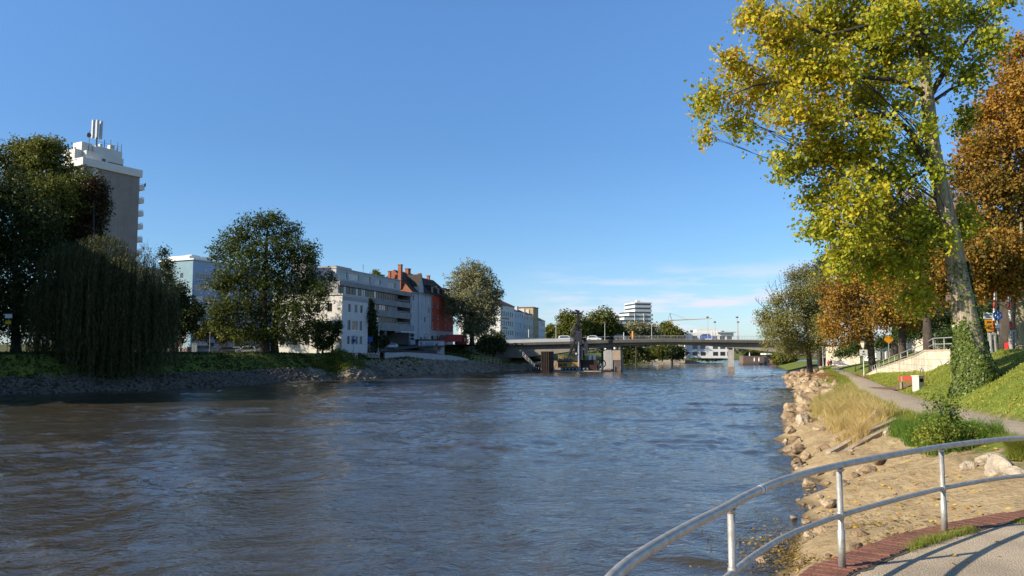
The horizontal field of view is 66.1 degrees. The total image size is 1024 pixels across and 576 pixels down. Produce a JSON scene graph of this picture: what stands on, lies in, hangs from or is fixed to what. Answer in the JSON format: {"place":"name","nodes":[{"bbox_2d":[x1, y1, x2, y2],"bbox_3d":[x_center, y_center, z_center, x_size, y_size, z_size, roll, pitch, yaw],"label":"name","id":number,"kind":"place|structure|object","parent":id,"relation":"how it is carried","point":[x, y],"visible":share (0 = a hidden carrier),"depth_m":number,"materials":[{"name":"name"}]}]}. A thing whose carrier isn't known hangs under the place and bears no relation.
{"place":"outdoors","nodes":[
{"label":"outdoors","id":0,"kind":"place"},
{"bbox_2d":[387,264,432,344],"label":"grey house","id":1,"kind":"structure","parent":0,"point":[421,301],"depth_m":236.06,"materials":[{"name":"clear paint"}]},
{"bbox_2d":[0,359,827,575],"bbox_3d":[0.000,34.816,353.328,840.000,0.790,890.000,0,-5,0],"label":"river water","id":2,"kind":"structure","parent":0,"point":[524,473],"depth_m":33.82,"materials":[{"name":"blue liquid"}]},
{"bbox_2d":[553,370,611,371],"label":"work platform","id":3,"kind":"structure","parent":2,"relation":"on","point":[582,370],"depth_m":225.80,"materials":[{"name":"metal"}]},
{"bbox_2d":[557,310,588,369],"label":"drilling rig","id":4,"kind":"object","parent":3,"relation":"on","point":[578,353],"visible":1,"depth_m":228.47,"materials":[{"name":"grey metal"}]},
{"bbox_2d":[580,360,597,369],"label":"spoil skip","id":5,"kind":"object","parent":3,"relation":"on","point":[591,364],"visible":0.71,"depth_m":229.24,"materials":[{"name":"metal"}]},
{"bbox_2d":[738,353,774,364],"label":"restaurant pontoon","id":6,"kind":"object","parent":2,"relation":"on","point":[749,360],"visible":0.54,"depth_m":376.82,"materials":[{"name":"brown wood"}]},
{"bbox_2d":[367,344,460,351],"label":"road","id":7,"kind":"structure","parent":0,"point":[401,347],"depth_m":209.64,"materials":[{"name":"asphalt"}]},
{"bbox_2d":[417,273,452,343],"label":"red house","id":8,"kind":"structure","parent":0,"point":[441,324],"depth_m":254.06,"materials":[{"name":"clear paint"}]},
{"bbox_2d":[0,344,1023,575],"bbox_3d":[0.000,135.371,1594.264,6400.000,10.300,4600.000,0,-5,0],"label":"ground","id":9,"kind":"structure","parent":0,"point":[920,473],"depth_m":28.08,"materials":[{"name":"sand"}]},
{"bbox_2d":[0,139,76,351],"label":"dark tree","id":10,"kind":"object","parent":9,"relation":"on","point":[25,247],"visible":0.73,"depth_m":117.36,"materials":[{"name":"green plant"}]},
{"bbox_2d":[0,132,111,275],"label":"maple tree","id":11,"kind":"object","parent":9,"relation":"on","point":[42,157],"visible":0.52,"depth_m":128.66,"materials":[{"name":"green plant"}]},
{"bbox_2d":[69,171,115,247],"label":"copper tree","id":12,"kind":"object","parent":9,"relation":"on","point":[99,197],"visible":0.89,"depth_m":128.52,"materials":[{"name":"brown plant"}]},
{"bbox_2d":[11,233,183,385],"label":"weeping willow","id":13,"kind":"object","parent":9,"relation":"on","point":[93,300],"visible":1,"depth_m":113.52,"materials":[{"name":"green plant"}]},
{"bbox_2d":[64,120,145,345],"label":"tower block","id":14,"kind":"structure","parent":9,"relation":"on","point":[125,226],"depth_m":184.31,"materials":[{"name":"concrete"}]},
{"bbox_2d":[157,244,180,351],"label":"dark tree","id":15,"kind":"object","parent":9,"relation":"on","point":[168,265],"visible":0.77,"depth_m":173.20,"materials":[{"name":"green plant"}]},
{"bbox_2d":[151,278,210,351],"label":"dark tree","id":16,"kind":"object","parent":9,"relation":"on","point":[192,312],"visible":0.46,"depth_m":150.78,"materials":[{"name":"green plant"}]},
{"bbox_2d":[0,365,390,394],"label":"revetment stones","id":17,"kind":"object","parent":9,"relation":"on","point":[273,375],"visible":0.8,"depth_m":118.05,"materials":[{"name":"stone"}]},
{"bbox_2d":[197,345,216,351],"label":"parked car","id":18,"kind":"object","parent":9,"relation":"on","point":[202,348],"visible":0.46,"depth_m":174.62,"materials":[{"name":"paint"}]},
{"bbox_2d":[191,318,226,344],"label":"bush","id":19,"kind":"object","parent":9,"relation":"on","point":[205,335],"visible":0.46,"depth_m":182.96,"materials":[{"name":"green plant"}]},
{"bbox_2d":[160,255,275,347],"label":"blue building","id":20,"kind":"structure","parent":9,"relation":"on","point":[194,269],"depth_m":209.91,"materials":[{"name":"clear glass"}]},
{"bbox_2d":[214,326,245,346],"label":"bush","id":21,"kind":"object","parent":9,"relation":"on","point":[217,339],"visible":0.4,"depth_m":183.17,"materials":[{"name":"green plant"}]},
{"bbox_2d":[0,348,499,379],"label":"bank growth","id":22,"kind":"object","parent":9,"relation":"on","point":[239,367],"visible":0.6,"depth_m":136.18,"materials":[{"name":"plant"}]},
{"bbox_2d":[196,207,342,351],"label":"beech tree","id":23,"kind":"object","parent":9,"relation":"on","point":[223,310],"visible":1,"depth_m":162.22,"materials":[{"name":"green plant"}]},
{"bbox_2d":[273,294,368,352],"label":"white house","id":24,"kind":"structure","parent":9,"relation":"on","point":[350,311],"depth_m":178.25,"materials":[{"name":"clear paint"}]},
{"bbox_2d":[308,319,334,353],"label":"yew bush","id":25,"kind":"object","parent":9,"relation":"on","point":[322,345],"visible":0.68,"depth_m":169.46,"materials":[{"name":"green plant"}]},
{"bbox_2d":[324,319,343,351],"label":"yew bush","id":26,"kind":"object","parent":9,"relation":"on","point":[337,330],"visible":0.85,"depth_m":170.94,"materials":[{"name":"green plant"}]},
{"bbox_2d":[311,347,371,377],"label":"sunlit bramble","id":27,"kind":"object","parent":9,"relation":"on","point":[350,358],"visible":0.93,"depth_m":165.23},
{"bbox_2d":[278,258,416,347],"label":"concrete building","id":28,"kind":"structure","parent":9,"relation":"on","point":[393,304],"depth_m":212.97,"materials":[{"name":"white concrete"}]},
{"bbox_2d":[367,295,384,352],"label":"conifer tree","id":29,"kind":"object","parent":9,"relation":"on","point":[373,332],"visible":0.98,"depth_m":187.35,"materials":[{"name":"green plant"}]},
{"bbox_2d":[380,349,436,353],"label":"fence","id":30,"kind":"object","parent":9,"relation":"on","point":[424,351],"visible":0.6,"depth_m":211.09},
{"bbox_2d":[0,338,830,353],"bbox_3d":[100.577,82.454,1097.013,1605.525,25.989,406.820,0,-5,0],"label":"treeline","id":31,"kind":"object","parent":9,"relation":"on","point":[738,351],"visible":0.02,"depth_m":949.86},
{"bbox_2d":[305,358,540,379],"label":"riprap stones","id":32,"kind":"object","parent":9,"relation":"on","point":[461,366],"visible":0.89,"depth_m":196.12,"materials":[{"name":"stone"}]},
{"bbox_2d":[384,352,468,360],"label":"ramp wall","id":33,"kind":"structure","parent":9,"relation":"on","point":[423,356],"depth_m":205.86,"materials":[{"name":"concrete"}]},
{"bbox_2d":[414,339,445,354],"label":"graffiti shed","id":34,"kind":"structure","parent":9,"relation":"on","point":[433,343],"depth_m":225.45,"materials":[{"name":"concrete"}]},
{"bbox_2d":[439,334,461,343],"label":"skip lorry","id":35,"kind":"object","parent":9,"relation":"on","point":[456,338],"visible":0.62,"depth_m":250.05,"materials":[{"name":"red metal"}]},
{"bbox_2d":[440,257,504,345],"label":"silver willow","id":36,"kind":"object","parent":9,"relation":"on","point":[478,310],"visible":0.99,"depth_m":254.10,"materials":[{"name":"green plant"}]},
{"bbox_2d":[459,301,514,343],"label":"white office","id":37,"kind":"structure","parent":9,"relation":"on","point":[507,322],"depth_m":306.99,"materials":[{"name":"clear paint"}]},
{"bbox_2d":[471,329,508,362],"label":"thicket","id":38,"kind":"object","parent":9,"relation":"on","point":[493,344],"visible":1,"depth_m":235.58,"materials":[{"name":"green plant"}]},
{"bbox_2d":[515,306,524,339],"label":"terraced house","id":39,"kind":"structure","parent":9,"relation":"on","point":[519,324],"depth_m":336.88,"materials":[{"name":"white paint"}]},
{"bbox_2d":[518,308,532,342],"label":"terraced house","id":40,"kind":"structure","parent":9,"relation":"on","point":[528,319],"depth_m":354.82,"materials":[{"name":"white paint"}]},
{"bbox_2d":[518,307,538,338],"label":"terraced house","id":41,"kind":"structure","parent":9,"relation":"on","point":[534,311],"depth_m":368.62,"materials":[{"name":"beige paint"}]},
{"bbox_2d":[538,318,544,337],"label":"terraced house","id":42,"kind":"structure","parent":9,"relation":"on","point":[541,328],"depth_m":384.28,"materials":[{"name":"white paint"}]},
{"bbox_2d":[541,351,553,371],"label":"sheet pile wall","id":43,"kind":"structure","parent":9,"relation":"on","point":[547,361],"depth_m":223.01,"materials":[{"name":"metal"}]},
{"bbox_2d":[545,323,557,338],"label":"green tree","id":44,"kind":"object","parent":9,"relation":"on","point":[549,332],"visible":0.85,"depth_m":397.09,"materials":[{"name":"green plant"}]},
{"bbox_2d":[551,308,594,341],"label":"green tree","id":45,"kind":"object","parent":9,"relation":"on","point":[565,324],"visible":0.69,"depth_m":328.68,"materials":[{"name":"green plant"}]},
{"bbox_2d":[586,305,627,361],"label":"green tree","id":46,"kind":"object","parent":9,"relation":"on","point":[604,331],"visible":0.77,"depth_m":336.31,"materials":[{"name":"green plant"}]},
{"bbox_2d":[611,350,623,370],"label":"sheet pile box","id":47,"kind":"object","parent":9,"relation":"on","point":[618,364],"visible":0.69,"depth_m":234.65,"materials":[{"name":"concrete"}]},
{"bbox_2d":[618,346,651,364],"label":"bush","id":48,"kind":"object","parent":9,"relation":"on","point":[628,354],"visible":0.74,"depth_m":367.42,"materials":[{"name":"green plant"}]},
{"bbox_2d":[624,319,662,364],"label":"green tree","id":49,"kind":"object","parent":9,"relation":"on","point":[641,329],"visible":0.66,"depth_m":358.51,"materials":[{"name":"green plant"}]},
{"bbox_2d":[464,336,841,371],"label":"road bridge","id":50,"kind":"structure","parent":9,"relation":"on","point":[530,348],"depth_m":234.76,"materials":[{"name":"concrete"}]},
{"bbox_2d":[640,345,672,363],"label":"bush","id":51,"kind":"object","parent":9,"relation":"on","point":[658,352],"visible":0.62,"depth_m":375.90,"materials":[{"name":"green plant"}]},
{"bbox_2d":[658,320,688,363],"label":"green tree","id":52,"kind":"object","parent":9,"relation":"on","point":[669,330],"visible":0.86,"depth_m":395.94,"materials":[{"name":"green plant"}]},
{"bbox_2d":[659,345,688,363],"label":"bush","id":53,"kind":"object","parent":9,"relation":"on","point":[677,351],"visible":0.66,"depth_m":390.82,"materials":[{"name":"green plant"}]},
{"bbox_2d":[643,360,704,363],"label":"gravel island","id":54,"kind":"structure","parent":9,"relation":"on","point":[686,362],"depth_m":417.32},
{"bbox_2d":[684,328,735,357],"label":"modern building","id":55,"kind":"structure","parent":9,"relation":"on","point":[695,351],"depth_m":398.30,"materials":[{"name":"white paint"}]},
{"bbox_2d":[742,350,769,360],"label":"bush","id":56,"kind":"object","parent":9,"relation":"on","point":[754,353],"visible":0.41,"depth_m":415.67,"materials":[{"name":"green plant"}]},
{"bbox_2d":[769,352,799,365],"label":"bush","id":57,"kind":"object","parent":9,"relation":"on","point":[777,361],"visible":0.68,"depth_m":329.94,"materials":[{"name":"green plant"}]},
{"bbox_2d":[783,403,798,414],"bbox_3d":[22.698,9.863,63.595,1.465,1.202,1.300,21,-6,4],"label":"rock","id":58,"kind":"object","parent":9,"relation":"on","point":[790,407],"visible":0.5,"depth_m":63.33,"materials":[{"name":"beige stone"}]},
{"bbox_2d":[751,260,830,373],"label":"riverside willow","id":59,"kind":"object","parent":9,"relation":"on","point":[781,321],"visible":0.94,"depth_m":148.50,"materials":[{"name":"green plant"}]},
{"bbox_2d":[795,414,809,423],"bbox_3d":[20.128,9.148,54.449,1.000,0.884,0.915,0,-5,0],"label":"rock","id":60,"kind":"object","parent":9,"relation":"on","point":[800,418],"visible":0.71,"depth_m":54.18,"materials":[{"name":"stone"}]},
{"bbox_2d":[807,249,832,366],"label":"green tree","id":61,"kind":"object","parent":9,"relation":"on","point":[818,262],"visible":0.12,"depth_m":195.14,"materials":[{"name":"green plant"}]},
{"bbox_2d":[689,506,953,575],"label":"wet litter","id":62,"kind":"object","parent":9,"relation":"on","point":[791,555],"visible":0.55,"depth_m":20.25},
{"bbox_2d":[819,498,836,507],"bbox_3d":[10.162,6.917,25.217,0.553,0.357,0.500,20,-36,-31],"label":"rock","id":63,"kind":"object","parent":9,"relation":"on","point":[827,502],"visible":0.94,"depth_m":25.04,"materials":[{"name":"beige stone"}]},
{"bbox_2d":[788,372,870,379],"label":"leaf drift","id":64,"kind":"object","parent":9,"relation":"on","point":[824,374],"visible":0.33,"depth_m":108.06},
{"bbox_2d":[826,346,860,365],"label":"underpass wall","id":65,"kind":"structure","parent":9,"relation":"on","point":[843,362],"depth_m":192.91,"materials":[{"name":"stone"}]},
{"bbox_2d":[799,378,904,448],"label":"dry grass","id":66,"kind":"structure","parent":9,"relation":"on","point":[830,407],"depth_m":43.20,"materials":[{"name":"plant"}]},
{"bbox_2d":[828,337,876,371],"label":"bush","id":67,"kind":"object","parent":9,"relation":"on","point":[848,352],"visible":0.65,"depth_m":121.33,"materials":[{"name":"green plant"}]},
{"bbox_2d":[682,0,1023,400],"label":"poplar tree","id":68,"kind":"object","parent":9,"relation":"on","point":[973,366],"visible":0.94,"depth_m":45.88,"materials":[{"name":"green plant"}]},
{"bbox_2d":[810,196,902,372],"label":"chestnut tree","id":69,"kind":"object","parent":9,"relation":"on","point":[846,297],"visible":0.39,"depth_m":106.51,"materials":[{"name":"orange plant"}]},
{"bbox_2d":[849,528,868,537],"bbox_3d":[8.575,6.082,19.416,0.459,0.313,0.461,-6,-4,24],"label":"rock","id":70,"kind":"object","parent":9,"relation":"on","point":[855,533],"visible":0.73,"depth_m":19.28,"materials":[{"name":"brown stone"}]},
{"bbox_2d":[823,249,897,357],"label":"chestnut tree","id":71,"kind":"object","parent":9,"relation":"on","point":[894,348],"depth_m":131.24,"materials":[{"name":"orange plant"}]},
{"bbox_2d":[826,418,909,453],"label":"slipway kerb","id":72,"kind":"structure","parent":9,"relation":"on","point":[841,446],"depth_m":36.21,"materials":[{"name":"concrete"}]},
{"bbox_2d":[861,465,877,473],"bbox_3d":[13.529,6.927,29.785,0.523,0.452,0.567,4,-11,-25],"label":"rock","id":73,"kind":"object","parent":9,"relation":"on","point":[866,469],"visible":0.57,"depth_m":29.70,"materials":[{"name":"brown stone"}]},
{"bbox_2d":[864,331,890,360],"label":"bush","id":74,"kind":"object","parent":9,"relation":"on","point":[878,344],"visible":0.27,"depth_m":138.19,"materials":[{"name":"green plant"}]},
{"bbox_2d":[864,345,890,360],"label":"kiosk","id":75,"kind":"object","parent":9,"relation":"on","point":[885,355],"visible":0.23,"depth_m":171.68,"materials":[{"name":"white paint"}]},
{"bbox_2d":[853,216,941,360],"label":"chestnut tree","id":76,"kind":"object","parent":9,"relation":"on","point":[884,317],"visible":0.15,"depth_m":91.04,"materials":[{"name":"orange plant"}]},
{"bbox_2d":[871,377,926,389],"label":"soil patch","id":77,"kind":"object","parent":9,"relation":"on","point":[898,386],"visible":0.74,"depth_m":66.33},
{"bbox_2d":[790,349,1022,572],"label":"fallen leaves","id":78,"kind":"object","parent":9,"relation":"on","point":[900,507],"visible":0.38,"depth_m":23.30,"materials":[{"name":"yellow plant"}]},
{"bbox_2d":[866,349,954,374],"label":"stone wall","id":79,"kind":"structure","parent":9,"relation":"on","point":[925,360],"depth_m":75.20,"materials":[{"name":"stone"}]},
{"bbox_2d":[872,337,951,370],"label":"stair railing","id":80,"kind":"object","parent":9,"relation":"on","point":[944,343],"visible":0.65,"depth_m":83.83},
{"bbox_2d":[886,315,938,354],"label":"bush","id":81,"kind":"object","parent":9,"relation":"on","point":[910,335],"visible":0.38,"depth_m":96.89,"materials":[{"name":"green plant"}]},
{"bbox_2d":[816,365,1011,459],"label":"verge grass","id":82,"kind":"structure","parent":9,"relation":"on","point":[842,379],"depth_m":42.57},
{"bbox_2d":[875,180,956,349],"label":"chestnut tree","id":83,"kind":"object","parent":9,"relation":"on","point":[927,325],"visible":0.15,"depth_m":75.52,"materials":[{"name":"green plant"}]},
{"bbox_2d":[911,375,924,391],"bbox_3d":[29.607,6.955,57.340,0.680,1.170,0.640,2,-5,-25],"label":"litter bin","id":84,"kind":"object","parent":9,"relation":"on","point":[917,382],"visible":0.91,"depth_m":57.16,"materials":[{"name":"metal"}]},
{"bbox_2d":[898,302,950,351],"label":"villa","id":85,"kind":"object","parent":9,"relation":"on","point":[909,345],"visible":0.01,"depth_m":130.81,"materials":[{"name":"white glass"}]},
{"bbox_2d":[848,519,1022,575],"bbox_3d":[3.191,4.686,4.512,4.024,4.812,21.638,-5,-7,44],"label":"kerb","id":86,"kind":"structure","parent":9,"relation":"on","point":[913,547],"depth_m":7.39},
{"bbox_2d":[927,321,952,349],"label":"bush","id":87,"kind":"object","parent":9,"relation":"on","point":[947,332],"visible":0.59,"depth_m":73.06,"materials":[{"name":"green plant"}]},
{"bbox_2d":[859,347,1023,415],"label":"lawn grass","id":88,"kind":"structure","parent":9,"relation":"on","point":[883,379],"depth_m":51.80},
{"bbox_2d":[932,306,952,348],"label":"bush","id":89,"kind":"object","parent":9,"relation":"on","point":[945,317],"visible":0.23,"depth_m":118.23,"materials":[{"name":"green plant"}]},
{"bbox_2d":[884,404,1012,455],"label":"green reeds","id":90,"kind":"object","parent":9,"relation":"on","point":[897,425],"visible":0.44,"depth_m":30.86,"materials":[{"name":"plant"}]},
{"bbox_2d":[905,380,1006,456],"bbox_3d":[16.966,5.039,29.206,5.090,3.300,3.498,0,-5,0],"label":"bush","id":91,"kind":"object","parent":9,"relation":"on","point":[943,430],"visible":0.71,"depth_m":28.73,"materials":[{"name":"green plant"}]},
{"bbox_2d":[959,460,977,471],"bbox_3d":[14.254,5.585,24.595,0.517,0.402,0.382,-2,-5,21],"label":"rock","id":92,"kind":"object","parent":9,"relation":"on","point":[966,465],"visible":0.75,"depth_m":24.45,"materials":[{"name":"stone"}]},
{"bbox_2d":[922,27,1023,348],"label":"chestnut tree","id":93,"kind":"object","parent":9,"relation":"on","point":[992,185],"visible":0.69,"depth_m":67.75,"materials":[{"name":"orange plant"}]},
{"bbox_2d":[942,221,1023,348],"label":"chestnut tree","id":94,"kind":"object","parent":9,"relation":"on","point":[996,262],"visible":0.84,"depth_m":59.16,"materials":[{"name":"orange plant"}]},
{"bbox_2d":[983,312,993,355],"bbox_3d":[34.999,3.410,57.917,0.810,3.283,0.700,0,-5,0],"label":"guide sign","id":95,"kind":"object","parent":9,"relation":"on","point":[988,323],"visible":0.84,"depth_m":57.88,"materials":[{"name":"metal"}]},
{"bbox_2d":[978,298,999,322],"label":"bush","id":96,"kind":"object","parent":9,"relation":"on","point":[988,309],"visible":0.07,"depth_m":87.78,"materials":[{"name":"green plant"}]},
{"bbox_2d":[974,452,1006,465],"bbox_3d":[14.640,5.341,24.062,0.612,0.621,0.826,3,-5,-29],"label":"rock","id":97,"kind":"object","parent":9,"relation":"on","point":[981,460],"visible":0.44,"depth_m":24.03,"materials":[{"name":"stone"}]},
{"bbox_2d":[989,289,996,352],"bbox_3d":[36.684,2.508,60.000,0.798,4.831,0.340,0,-5,0],"label":"boom barrier","id":98,"kind":"object","parent":9,"relation":"on","point":[992,336],"visible":0.86,"depth_m":59.84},
{"bbox_2d":[993,311,1002,349],"bbox_3d":[36.968,3.219,59.880,0.720,2.962,0.260,0,-5,0],"label":"path sign","id":99,"kind":"object","parent":9,"relation":"on","point":[997,315],"visible":0.99,"depth_m":59.88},
{"bbox_2d":[984,454,1014,476],"bbox_3d":[13.815,5.086,22.238,0.799,0.763,0.593,9,-16,30],"label":"rock","id":100,"kind":"object","parent":9,"relation":"on","point":[995,464],"visible":0.63,"depth_m":22.20,"materials":[{"name":"stone"}]},
{"bbox_2d":[984,432,1023,460],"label":"bank grass","id":101,"kind":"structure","parent":9,"relation":"on","point":[1014,450],"depth_m":23.74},
{"bbox_2d":[1007,293,1016,348],"bbox_3d":[38.084,2.546,59.996,0.503,4.292,0.340,0,-5,0],"label":"boom barrier","id":102,"kind":"object","parent":9,"relation":"on","point":[1012,333],"visible":0.93,"depth_m":59.91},
{"bbox_2d":[1003,466,1023,475],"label":"rock","id":103,"kind":"object","parent":9,"relation":"on","point":[1010,470],"visible":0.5,"depth_m":21.20,"materials":[{"name":"stone"}]},
{"bbox_2d":[0,0,1023,343],"label":"sky","id":104,"kind":"structure","parent":0,"point":[545,143],"materials":[{"name":"blue"}]},
{"bbox_2d":[604,300,652,349],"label":"terraced tower","id":105,"kind":"structure","parent":0,"point":[636,310],"depth_m":606.74,"materials":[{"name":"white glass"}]},
{"bbox_2d":[831,366,1023,435],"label":"path","id":106,"kind":"structure","parent":0,"point":[908,402],"depth_m":47.80,"materials":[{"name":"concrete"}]},
{"bbox_2d":[855,522,1023,575],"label":"pavement","id":107,"kind":"structure","parent":0,"point":[979,551],"depth_m":7.33,"materials":[{"name":"concrete"}]},
{"bbox_2d":[605,435,1023,575],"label":"handrail","id":108,"kind":"object","parent":107,"relation":"on","point":[626,564],"visible":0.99,"depth_m":6.59,"materials":[{"name":"metal"}]},
{"bbox_2d":[798,509,1023,575],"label":"kerb bricks","id":109,"kind":"object","parent":107,"relation":"on","point":[867,555],"visible":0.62,"depth_m":7.68,"materials":[{"name":"brick"}]},
{"bbox_2d":[850,522,1013,575],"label":"pavement joint","id":110,"kind":"object","parent":107,"relation":"on","point":[873,566],"visible":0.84,"depth_m":7.31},
{"bbox_2d":[897,517,1023,551],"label":"crack grass","id":111,"kind":"structure","parent":107,"relation":"on","point":[934,538],"depth_m":8.03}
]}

